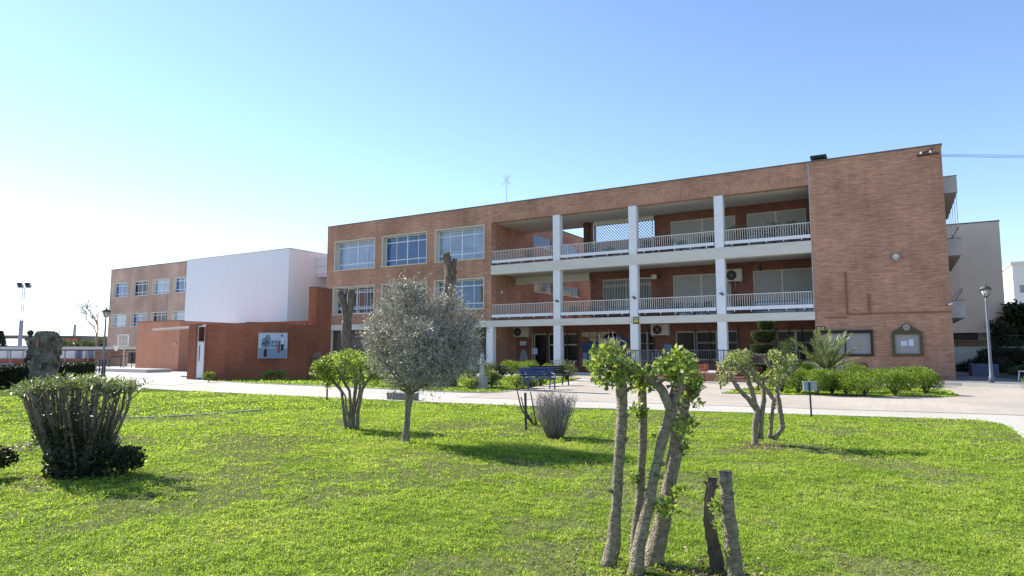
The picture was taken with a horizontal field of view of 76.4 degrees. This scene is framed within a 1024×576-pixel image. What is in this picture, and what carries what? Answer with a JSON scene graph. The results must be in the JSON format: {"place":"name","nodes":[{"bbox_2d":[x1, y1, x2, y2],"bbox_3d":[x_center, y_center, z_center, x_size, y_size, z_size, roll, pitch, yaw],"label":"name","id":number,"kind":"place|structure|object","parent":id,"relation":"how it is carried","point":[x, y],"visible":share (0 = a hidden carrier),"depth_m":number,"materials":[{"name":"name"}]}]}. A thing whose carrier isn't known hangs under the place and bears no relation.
{"place":"outdoors","nodes":[
{"label":"outdoors","id":0,"kind":"place"},
{"bbox_2d":[5,336,106,343],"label":"distant block","id":1,"kind":"structure","parent":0,"point":[76,338],"depth_m":146.59,"materials":[{"name":"white"}]},
{"bbox_2d":[95,365,331,384],"bbox_3d":[-30.172,6.261,49.237,47.400,0.001,21.400,-3,-6,31],"label":"court","id":2,"kind":"object","parent":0,"point":[171,378],"visible":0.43,"depth_m":36.87,"materials":[{"name":"concrete"}]},
{"bbox_2d":[101,306,110,373],"bbox_3d":[-24.111,3.144,38.513,0.550,4.130,0.476,-3,-6,31],"label":"street lamp","id":3,"kind":"object","parent":2,"relation":"on","point":[105,312],"visible":0.89,"depth_m":38.52,"materials":[{"name":"black metal"}]},
{"bbox_2d":[114,334,128,367],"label":"basketball hoop","id":4,"kind":"object","parent":2,"relation":"on","point":[123,339],"visible":0.99,"depth_m":57.85,"materials":[{"name":"white paint"}]},
{"bbox_2d":[96,367,171,372],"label":"platform","id":5,"kind":"structure","parent":2,"relation":"on","point":[138,370],"depth_m":45.87,"materials":[{"name":"concrete"}]},
{"bbox_2d":[135,320,307,370],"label":"entrance block","id":6,"kind":"structure","parent":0,"point":[158,349],"depth_m":49.35,"materials":[{"name":"brick"}]},
{"bbox_2d":[184,248,326,322],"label":"white block","id":7,"kind":"structure","parent":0,"point":[274,285],"depth_m":58.50,"materials":[{"name":"white plaster"}]},
{"bbox_2d":[202,370,579,391],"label":"lawn","id":8,"kind":"structure","parent":0,"point":[501,389],"depth_m":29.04,"materials":[{"name":"green plant"}]},
{"bbox_2d":[187,286,331,379],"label":"garden wall","id":9,"kind":"structure","parent":8,"relation":"on","point":[230,351],"depth_m":34.73,"materials":[{"name":"red brick"}]},
{"bbox_2d":[196,326,204,378],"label":"gate","id":10,"kind":"structure","parent":9,"relation":"attached to","point":[200,360],"depth_m":34.41,"materials":[{"name":"white metal"}]},
{"bbox_2d":[258,332,287,357],"bbox_3d":[-12.699,3.053,34.562,1.470,1.368,0.068,2,-6,-16],"label":"poster","id":11,"kind":"object","parent":9,"relation":"attached to","point":[272,345],"visible":1,"depth_m":34.53,"materials":[{"name":"blue paper"}]},
{"bbox_2d":[336,288,364,384],"bbox_3d":[-7.106,2.334,28.882,1.526,4.678,0.559,0,-6,-3],"label":"lopped tree","id":12,"kind":"object","parent":8,"relation":"on","point":[347,311],"visible":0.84,"depth_m":28.89,"materials":[{"name":"brown plant"}]},
{"bbox_2d":[440,252,457,386],"bbox_3d":[-2.610,1.444,27.488,0.752,5.954,0.675,3,-6,-25],"label":"lopped tree","id":13,"kind":"object","parent":8,"relation":"on","point":[450,271],"visible":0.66,"depth_m":27.50,"materials":[{"name":"brown plant"}]},
{"bbox_2d":[474,353,488,388],"bbox_3d":[-1.208,3.308,26.124,0.440,1.425,0.440,-3,-6,31],"label":"statue","id":14,"kind":"object","parent":8,"relation":"on","point":[482,380],"visible":0.82,"depth_m":26.00,"materials":[{"name":"stone"}]},
{"bbox_2d":[485,368,503,386],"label":"shrub","id":15,"kind":"object","parent":8,"relation":"on","point":[493,375],"visible":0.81,"depth_m":26.79,"materials":[{"name":"green plant"}]},
{"bbox_2d":[500,360,528,374],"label":"shrub","id":16,"kind":"object","parent":8,"relation":"on","point":[515,365],"visible":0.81,"depth_m":38.22,"materials":[{"name":"green plant"}]},
{"bbox_2d":[506,373,526,387],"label":"shrub","id":17,"kind":"object","parent":8,"relation":"on","point":[515,379],"visible":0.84,"depth_m":26.01,"materials":[{"name":"green plant"}]},
{"bbox_2d":[553,359,577,379],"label":"shrub","id":18,"kind":"object","parent":8,"relation":"on","point":[570,370],"visible":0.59,"depth_m":33.37,"materials":[{"name":"green plant"}]},
{"bbox_2d":[0,385,1023,575],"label":"lawn","id":19,"kind":"structure","parent":0,"point":[4,393],"depth_m":6.64,"materials":[{"name":"green plant"}]},
{"bbox_2d":[0,445,21,468],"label":"shrub","id":20,"kind":"object","parent":19,"relation":"on","point":[5,453],"visible":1,"depth_m":7.73,"materials":[{"name":"green plant"}]},
{"bbox_2d":[23,330,62,381],"bbox_3d":[-19.059,2.882,26.519,1.263,2.350,1.286,5,-8,-44],"label":"dead trunk","id":21,"kind":"object","parent":19,"relation":"on","point":[43,351],"visible":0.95,"depth_m":26.18,"materials":[{"name":"grey wood"}]},
{"bbox_2d":[0,360,97,387],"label":"hedge","id":22,"kind":"object","parent":19,"relation":"on","point":[14,373],"visible":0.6,"depth_m":28.44,"materials":[{"name":"green plant"}]},
{"bbox_2d":[1,370,152,479],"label":"clipped bush","id":23,"kind":"object","parent":19,"relation":"on","point":[74,444],"visible":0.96,"depth_m":7.73,"materials":[{"name":"green plant"}]},
{"bbox_2d":[93,443,148,475],"bbox_3d":[-4.674,2.067,7.852,0.689,0.405,0.566,-3,-6,31],"label":"shrub","id":24,"kind":"object","parent":19,"relation":"on","point":[122,459],"visible":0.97,"depth_m":7.75,"materials":[{"name":"green plant"}]},
{"bbox_2d":[309,348,385,429],"bbox_3d":[-3.135,1.948,12.573,1.383,1.589,1.107,-3,-6,31],"label":"bushy tree","id":25,"kind":"object","parent":19,"relation":"on","point":[352,360],"visible":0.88,"depth_m":12.47,"materials":[{"name":"green plant"}]},
{"bbox_2d":[0,439,816,575],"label":"leaf litter","id":26,"kind":"object","parent":19,"relation":"on","point":[705,557],"visible":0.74,"depth_m":4.66,"materials":[{"name":"brown plant"}]},
{"bbox_2d":[354,272,488,442],"bbox_3d":[-1.528,1.122,10.777,2.252,2.925,1.994,-5,-7,41],"label":"olive tree","id":27,"kind":"object","parent":19,"relation":"on","point":[416,323],"visible":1,"depth_m":10.63,"materials":[{"name":"green plant"}]},
{"bbox_2d":[517,390,540,425],"bbox_3d":[0.375,2.455,13.132,0.567,0.776,0.243,0,-6,2],"label":"sapling","id":28,"kind":"object","parent":19,"relation":"on","point":[530,419],"visible":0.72,"depth_m":13.12,"materials":[{"name":"green plant"}]},
{"bbox_2d":[532,388,579,438],"bbox_3d":[0.748,2.173,11.339,0.857,0.876,0.865,0,-6,4],"label":"twiggy shrub","id":29,"kind":"object","parent":19,"relation":"on","point":[553,427],"visible":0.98,"depth_m":11.19,"materials":[{"name":"grey plant"}]},
{"bbox_2d":[582,334,706,575],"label":"pollarded tree","id":30,"kind":"object","parent":19,"relation":"on","point":[676,400],"visible":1,"depth_m":4.55,"materials":[{"name":"plant"}]},
{"bbox_2d":[702,466,744,575],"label":"cut stumps","id":31,"kind":"object","parent":19,"relation":"on","point":[732,550],"visible":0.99,"depth_m":4.27,"materials":[{"name":"brown plant"}]},
{"bbox_2d":[715,348,798,444],"bbox_3d":[3.998,1.754,10.497,1.437,1.584,0.465,0,-6,0],"label":"pollarded tree","id":32,"kind":"object","parent":19,"relation":"on","point":[758,418],"visible":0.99,"depth_m":10.48,"materials":[{"name":"green plant"}]},
{"bbox_2d":[802,381,816,416],"bbox_3d":[6.788,2.526,14.788,0.330,0.809,0.075,0,-6,0],"label":"stake sign","id":33,"kind":"object","parent":19,"relation":"on","point":[809,386],"visible":0.92,"depth_m":14.82,"materials":[{"name":"grey metal"}]},
{"bbox_2d":[0,0,1023,335],"label":"sky","id":34,"kind":"structure","parent":0,"point":[134,133],"materials":[{"name":"blue"}]},
{"bbox_2d":[127,363,1023,380],"bbox_3d":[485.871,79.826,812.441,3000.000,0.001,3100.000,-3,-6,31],"label":"ground","id":35,"kind":"structure","parent":0,"point":[133,364],"depth_m":53.27,"materials":[{"name":"grey concrete"}]},
{"bbox_2d":[0,351,127,365],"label":"fence","id":36,"kind":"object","parent":35,"relation":"on","point":[17,357],"depth_m":73.55,"materials":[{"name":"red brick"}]},
{"bbox_2d":[64,286,107,346],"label":"bare tree","id":37,"kind":"object","parent":35,"relation":"on","point":[83,308],"visible":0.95,"depth_m":89.04,"materials":[{"name":"brown plant"}]},
{"bbox_2d":[107,261,186,362],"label":"school wing","id":38,"kind":"structure","parent":35,"relation":"on","point":[155,292],"depth_m":78.92,"materials":[{"name":"brown brick"}]},
{"bbox_2d":[111,313,126,326],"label":"window","id":39,"kind":"structure","parent":38,"relation":"in","point":[117,320],"depth_m":81.47,"materials":[{"name":"blue glass"}]},
{"bbox_2d":[113,282,128,297],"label":"window","id":40,"kind":"structure","parent":38,"relation":"in","point":[119,289],"depth_m":81.86,"materials":[{"name":"blue glass"}]},
{"bbox_2d":[130,312,146,326],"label":"window","id":41,"kind":"structure","parent":38,"relation":"in","point":[135,317],"depth_m":79.42,"materials":[{"name":"blue glass"}]},
{"bbox_2d":[132,280,148,296],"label":"window","id":42,"kind":"structure","parent":38,"relation":"in","point":[139,288],"depth_m":79.58,"materials":[{"name":"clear glass"}]},
{"bbox_2d":[150,311,167,320],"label":"window","id":43,"kind":"structure","parent":38,"relation":"in","point":[155,316],"depth_m":77.12,"materials":[{"name":"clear glass"}]},
{"bbox_2d":[152,278,169,294],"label":"window","id":44,"kind":"structure","parent":38,"relation":"in","point":[159,286],"depth_m":77.43,"materials":[{"name":"clear glass"}]},
{"bbox_2d":[173,276,185,292],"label":"window","id":45,"kind":"structure","parent":38,"relation":"in","point":[179,283],"depth_m":75.52,"materials":[{"name":"blue glass"}]},
{"bbox_2d":[326,143,965,379],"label":"school building","id":46,"kind":"structure","parent":35,"relation":"on","point":[865,217],"depth_m":39.87,"materials":[{"name":"brick"}]},
{"bbox_2d":[333,285,373,314],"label":"window","id":47,"kind":"structure","parent":46,"relation":"in","point":[364,294],"depth_m":52.10,"materials":[{"name":"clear glass"}]},
{"bbox_2d":[334,237,374,270],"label":"window","id":48,"kind":"structure","parent":46,"relation":"in","point":[356,254],"depth_m":52.80,"materials":[{"name":"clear glass"}]},
{"bbox_2d":[381,231,426,266],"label":"window","id":49,"kind":"structure","parent":46,"relation":"in","point":[408,248],"depth_m":50.12,"materials":[{"name":"blue glass"}]},
{"bbox_2d":[381,281,426,312],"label":"window","id":50,"kind":"structure","parent":46,"relation":"in","point":[382,285],"depth_m":50.20,"materials":[{"name":"grey glass"}]},
{"bbox_2d":[434,224,483,262],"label":"window","id":51,"kind":"structure","parent":46,"relation":"in","point":[467,242],"depth_m":47.46,"materials":[{"name":"blue glass"}]},
{"bbox_2d":[434,277,483,309],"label":"window","id":52,"kind":"structure","parent":46,"relation":"in","point":[474,287],"depth_m":46.69,"materials":[{"name":"blue glass"}]},
{"bbox_2d":[514,327,530,337],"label":"air conditioner","id":53,"kind":"object","parent":46,"relation":"attached to","point":[522,331],"visible":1,"depth_m":47.33,"materials":[{"name":"grey metal"}]},
{"bbox_2d":[534,334,546,365],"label":"door","id":54,"kind":"structure","parent":46,"relation":"in","point":[540,340],"depth_m":46.97,"materials":[{"name":"grey"}]},
{"bbox_2d":[533,235,552,250],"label":"window","id":55,"kind":"structure","parent":46,"relation":"in","point":[539,241],"depth_m":52.26,"materials":[{"name":"blue glass"}]},
{"bbox_2d":[533,283,552,294],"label":"window","id":56,"kind":"structure","parent":46,"relation":"in","point":[546,288],"depth_m":52.13,"materials":[{"name":"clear glass"}]},
{"bbox_2d":[547,331,577,365],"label":"window","id":57,"kind":"structure","parent":46,"relation":"in","point":[570,340],"depth_m":45.86,"materials":[{"name":"grey glass"}]},
{"bbox_2d":[563,286,579,297],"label":"window","id":58,"kind":"structure","parent":46,"relation":"in","point":[567,291],"depth_m":56.40,"materials":[{"name":"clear glass"}]},
{"bbox_2d":[602,277,651,311],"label":"window","id":59,"kind":"structure","parent":46,"relation":"in","point":[613,289],"depth_m":44.04,"materials":[{"name":"grey glass"}]},
{"bbox_2d":[641,330,654,363],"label":"window","id":60,"kind":"structure","parent":46,"relation":"in","point":[647,341],"depth_m":42.87,"materials":[{"name":"grey glass"}]},
{"bbox_2d":[651,324,670,336],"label":"air conditioner","id":61,"kind":"object","parent":46,"relation":"attached to","point":[660,329],"visible":1,"depth_m":42.07,"materials":[{"name":"grey metal"}]},
{"bbox_2d":[676,331,694,357],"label":"window","id":62,"kind":"structure","parent":46,"relation":"in","point":[685,338],"depth_m":41.65,"materials":[{"name":"grey glass"}]},
{"bbox_2d":[673,273,731,315],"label":"window","id":63,"kind":"structure","parent":46,"relation":"in","point":[702,285],"depth_m":41.53,"materials":[{"name":"grey glass"}]},
{"bbox_2d":[670,215,735,250],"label":"window","id":64,"kind":"structure","parent":46,"relation":"in","point":[705,225],"depth_m":41.85,"materials":[{"name":"grey glass"}]},
{"bbox_2d":[695,328,738,363],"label":"window","id":65,"kind":"structure","parent":46,"relation":"in","point":[704,340],"depth_m":40.80,"materials":[{"name":"grey glass"}]},
{"bbox_2d":[726,269,742,282],"bbox_3d":[13.708,-0.732,40.152,0.950,0.840,0.410,-3,-6,31],"label":"air conditioner","id":66,"kind":"object","parent":46,"relation":"attached to","point":[734,275],"visible":0.98,"depth_m":40.00,"materials":[{"name":"grey metal"}]},
{"bbox_2d":[746,208,806,244],"bbox_3d":[15.988,-3.429,39.379,3.380,2.480,0.085,-3,-6,31],"label":"window","id":67,"kind":"structure","parent":46,"relation":"in","point":[782,217],"depth_m":39.39,"materials":[{"name":"grey glass"}]},
{"bbox_2d":[753,268,813,312],"bbox_3d":[16.190,0.228,38.906,3.330,2.710,0.085,-3,-6,31],"label":"window","id":68,"kind":"structure","parent":46,"relation":"in","point":[797,280],"depth_m":38.88,"materials":[{"name":"grey glass"}]},
{"bbox_2d":[775,327,816,362],"bbox_3d":[16.679,3.423,38.235,2.160,2.220,0.245,-3,-6,31],"label":"window","id":69,"kind":"structure","parent":46,"relation":"in","point":[803,337],"depth_m":38.23,"materials":[{"name":"grey glass"}]},
{"bbox_2d":[819,330,873,355],"bbox_3d":[17.310,2.853,33.678,2.480,1.340,0.190,-3,-6,31],"label":"notice board","id":70,"kind":"object","parent":46,"relation":"attached to","point":[858,337],"visible":0.65,"depth_m":33.50,"materials":[{"name":"black"}]},
{"bbox_2d":[891,323,923,355],"bbox_3d":[19.632,2.564,32.341,1.320,1.620,0.150,-3,-6,31],"label":"notice board","id":71,"kind":"object","parent":46,"relation":"attached to","point":[907,339],"visible":1,"depth_m":32.34,"materials":[{"name":"brown wood"}]},
{"bbox_2d":[954,335,1023,368],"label":"boundary wall","id":72,"kind":"structure","parent":35,"relation":"on","point":[962,353],"depth_m":47.48,"materials":[{"name":"beige stone"}]},
{"bbox_2d":[136,378,1023,431],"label":"path","id":73,"kind":"structure","parent":0,"point":[1017,421],"depth_m":20.38,"materials":[{"name":"concrete"}]},
{"bbox_2d":[16,282,31,346],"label":"floodlight mast","id":74,"kind":"object","parent":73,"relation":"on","point":[21,322],"visible":0.95,"depth_m":80.07,"materials":[{"name":"grey metal"}]},
{"bbox_2d":[0,347,135,363],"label":"covered walkway","id":75,"kind":"structure","parent":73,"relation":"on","point":[65,349],"depth_m":64.11,"materials":[{"name":"grey metal"}]},
{"bbox_2d":[27,409,260,418],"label":"kerb","id":76,"kind":"structure","parent":73,"relation":"on","point":[189,414],"depth_m":15.05,"materials":[{"name":"grey concrete"}]},
{"bbox_2d":[221,381,513,392],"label":"kerb","id":77,"kind":"structure","parent":73,"relation":"on","point":[369,388],"depth_m":26.15,"materials":[{"name":"concrete"}]},
{"bbox_2d":[387,392,418,399],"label":"concrete block","id":78,"kind":"structure","parent":73,"relation":"on","point":[398,395],"depth_m":20.20,"materials":[{"name":"grey concrete"}]},
{"bbox_2d":[141,388,1023,436],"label":"kerb","id":79,"kind":"structure","parent":73,"relation":"on","point":[1019,431],"depth_m":16.43,"materials":[{"name":"concrete"}]},
{"bbox_2d":[630,370,766,382],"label":"terrace","id":80,"kind":"structure","parent":0,"point":[710,376],"depth_m":32.23,"materials":[{"name":"brick"}]},
{"bbox_2d":[624,350,799,370],"bbox_3d":[10.865,3.829,34.422,8.650,1.120,4.570,-3,-6,31],"label":"terrace railing","id":81,"kind":"object","parent":80,"relation":"on","point":[643,354],"visible":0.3,"depth_m":33.65,"materials":[{"name":"grey metal"}]},
{"bbox_2d":[464,373,1023,414],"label":"plaza","id":82,"kind":"structure","parent":0,"point":[988,400],"depth_m":20.69,"materials":[{"name":"concrete"}]},
{"bbox_2d":[519,367,558,389],"bbox_3d":[1.052,3.532,25.512,1.450,0.873,0.728,2,-6,-17],"label":"park bench","id":83,"kind":"object","parent":82,"relation":"on","point":[549,372],"visible":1,"depth_m":25.70,"materials":[{"name":"blue paint"}]},
{"bbox_2d":[530,365,571,385],"bbox_3d":[1.702,3.807,28.362,1.750,0.873,0.728,2,-6,-24],"label":"park bench","id":84,"kind":"object","parent":82,"relation":"on","point":[556,371],"visible":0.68,"depth_m":28.69,"materials":[{"name":"blue paint"}]},
{"bbox_2d":[715,367,762,389],"bbox_3d":[8.903,3.533,25.522,1.750,0.873,0.728,-2,-6,19],"label":"park bench","id":85,"kind":"object","parent":82,"relation":"on","point":[740,374],"visible":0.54,"depth_m":25.72,"materials":[{"name":"blue paint"}]},
{"bbox_2d":[936,382,1023,388],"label":"kerb","id":86,"kind":"structure","parent":82,"relation":"on","point":[983,385],"depth_m":27.32,"materials":[{"name":"concrete"}]},
{"bbox_2d":[722,384,958,395],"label":"lawn","id":87,"kind":"structure","parent":0,"point":[848,394],"depth_m":22.93,"materials":[{"name":"green plant"}]},
{"bbox_2d":[750,320,777,378],"bbox_3d":[10.952,2.818,28.252,1.181,2.846,1.161,-3,-6,31],"label":"topiary","id":88,"kind":"object","parent":87,"relation":"on","point":[769,334],"visible":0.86,"depth_m":28.00,"materials":[{"name":"green plant"}]},
{"bbox_2d":[775,335,798,384],"bbox_3d":[12.092,3.161,28.649,0.953,2.227,0.928,1,-6,-12],"label":"shrub","id":89,"kind":"object","parent":87,"relation":"on","point":[788,350],"visible":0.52,"depth_m":28.62,"materials":[{"name":"green plant"}]},
{"bbox_2d":[782,366,811,393],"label":"clipped shrub","id":90,"kind":"object","parent":87,"relation":"on","point":[798,377],"visible":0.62,"depth_m":22.83,"materials":[{"name":"green plant"}]},
{"bbox_2d":[800,368,832,394],"bbox_3d":[10.395,3.191,22.231,1.018,0.937,1.226,-3,-6,31],"label":"clipped shrub","id":91,"kind":"object","parent":87,"relation":"on","point":[822,378],"visible":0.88,"depth_m":22.05,"materials":[{"name":"green plant"}]},
{"bbox_2d":[791,328,864,391],"bbox_3d":[11.712,2.651,24.079,2.779,2.341,1.500,0,-6,-2],"label":"palm","id":92,"kind":"object","parent":87,"relation":"on","point":[830,357],"visible":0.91,"depth_m":23.96,"materials":[{"name":"green plant"}]},
{"bbox_2d":[820,368,843,393],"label":"clipped shrub","id":93,"kind":"object","parent":87,"relation":"on","point":[833,388],"visible":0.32,"depth_m":22.43,"materials":[{"name":"green plant"}]},
{"bbox_2d":[831,370,862,394],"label":"clipped shrub","id":94,"kind":"object","parent":87,"relation":"on","point":[841,375],"visible":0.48,"depth_m":22.16,"materials":[{"name":"green plant"}]},
{"bbox_2d":[835,361,869,375],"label":"clipped shrub","id":95,"kind":"object","parent":87,"relation":"on","point":[854,367],"visible":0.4,"depth_m":27.31,"materials":[{"name":"green plant"}]},
{"bbox_2d":[837,369,893,396],"bbox_3d":[11.669,3.132,21.518,1.653,0.922,1.224,-3,-6,31],"label":"clipped shrub","id":96,"kind":"object","parent":87,"relation":"on","point":[863,384],"visible":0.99,"depth_m":21.48,"materials":[{"name":"green plant"}]},
{"bbox_2d":[871,367,913,395],"bbox_3d":[12.843,3.157,21.980,1.256,0.962,1.290,-3,-6,31],"label":"clipped shrub","id":97,"kind":"object","parent":87,"relation":"on","point":[895,374],"visible":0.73,"depth_m":21.76,"materials":[{"name":"green plant"}]},
{"bbox_2d":[907,368,944,393],"bbox_3d":[14.335,3.222,22.564,0.964,0.936,1.072,4,-7,-34],"label":"clipped shrub","id":98,"kind":"object","parent":87,"relation":"on","point":[927,381],"visible":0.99,"depth_m":22.46,"materials":[{"name":"green plant"}]},
{"bbox_2d":[946,220,1012,346],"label":"beige building","id":99,"kind":"structure","parent":0,"point":[981,260],"depth_m":50.85,"materials":[{"name":"paint"}]},
{"bbox_2d":[935,372,1023,384],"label":"pavement","id":100,"kind":"structure","parent":0,"point":[962,377],"depth_m":30.41,"materials":[{"name":"grey concrete"}]},
{"bbox_2d":[978,282,994,382],"bbox_3d":[20.931,1.933,28.603,0.550,4.410,0.476,-3,-6,31],"label":"street lamp","id":101,"kind":"object","parent":100,"relation":"on","point":[985,290],"visible":1,"depth_m":28.58,"materials":[{"name":"grey metal"}]},
{"bbox_2d":[956,370,1023,379],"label":"garden bed","id":102,"kind":"object","parent":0,"point":[1003,375],"depth_m":34.95,"materials":[{"name":"grey concrete"}]},
{"bbox_2d":[968,364,998,375],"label":"wall","id":103,"kind":"structure","parent":102,"relation":"on","point":[978,369],"depth_m":35.62,"materials":[{"name":"blue"}]},
{"bbox_2d":[975,347,1023,367],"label":"shrub","id":104,"kind":"object","parent":102,"relation":"on","point":[1010,353],"visible":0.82,"depth_m":42.18,"materials":[{"name":"green plant"}]},
{"bbox_2d":[984,322,1017,349],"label":"tree","id":105,"kind":"object","parent":102,"relation":"on","point":[998,332],"visible":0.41,"depth_m":46.66,"materials":[{"name":"green plant"}]},
{"bbox_2d":[987,357,1015,372],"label":"shrub","id":106,"kind":"object","parent":102,"relation":"on","point":[1004,365],"visible":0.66,"depth_m":40.41,"materials":[{"name":"green plant"}]},
{"bbox_2d":[985,298,1023,346],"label":"tree","id":107,"kind":"object","parent":102,"relation":"on","point":[1013,312],"visible":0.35,"depth_m":49.17,"materials":[{"name":"green plant"}]},
{"bbox_2d":[1002,261,1023,303],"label":"building","id":108,"kind":"structure","parent":0,"point":[1013,277],"depth_m":96.13,"materials":[{"name":"white paint"}]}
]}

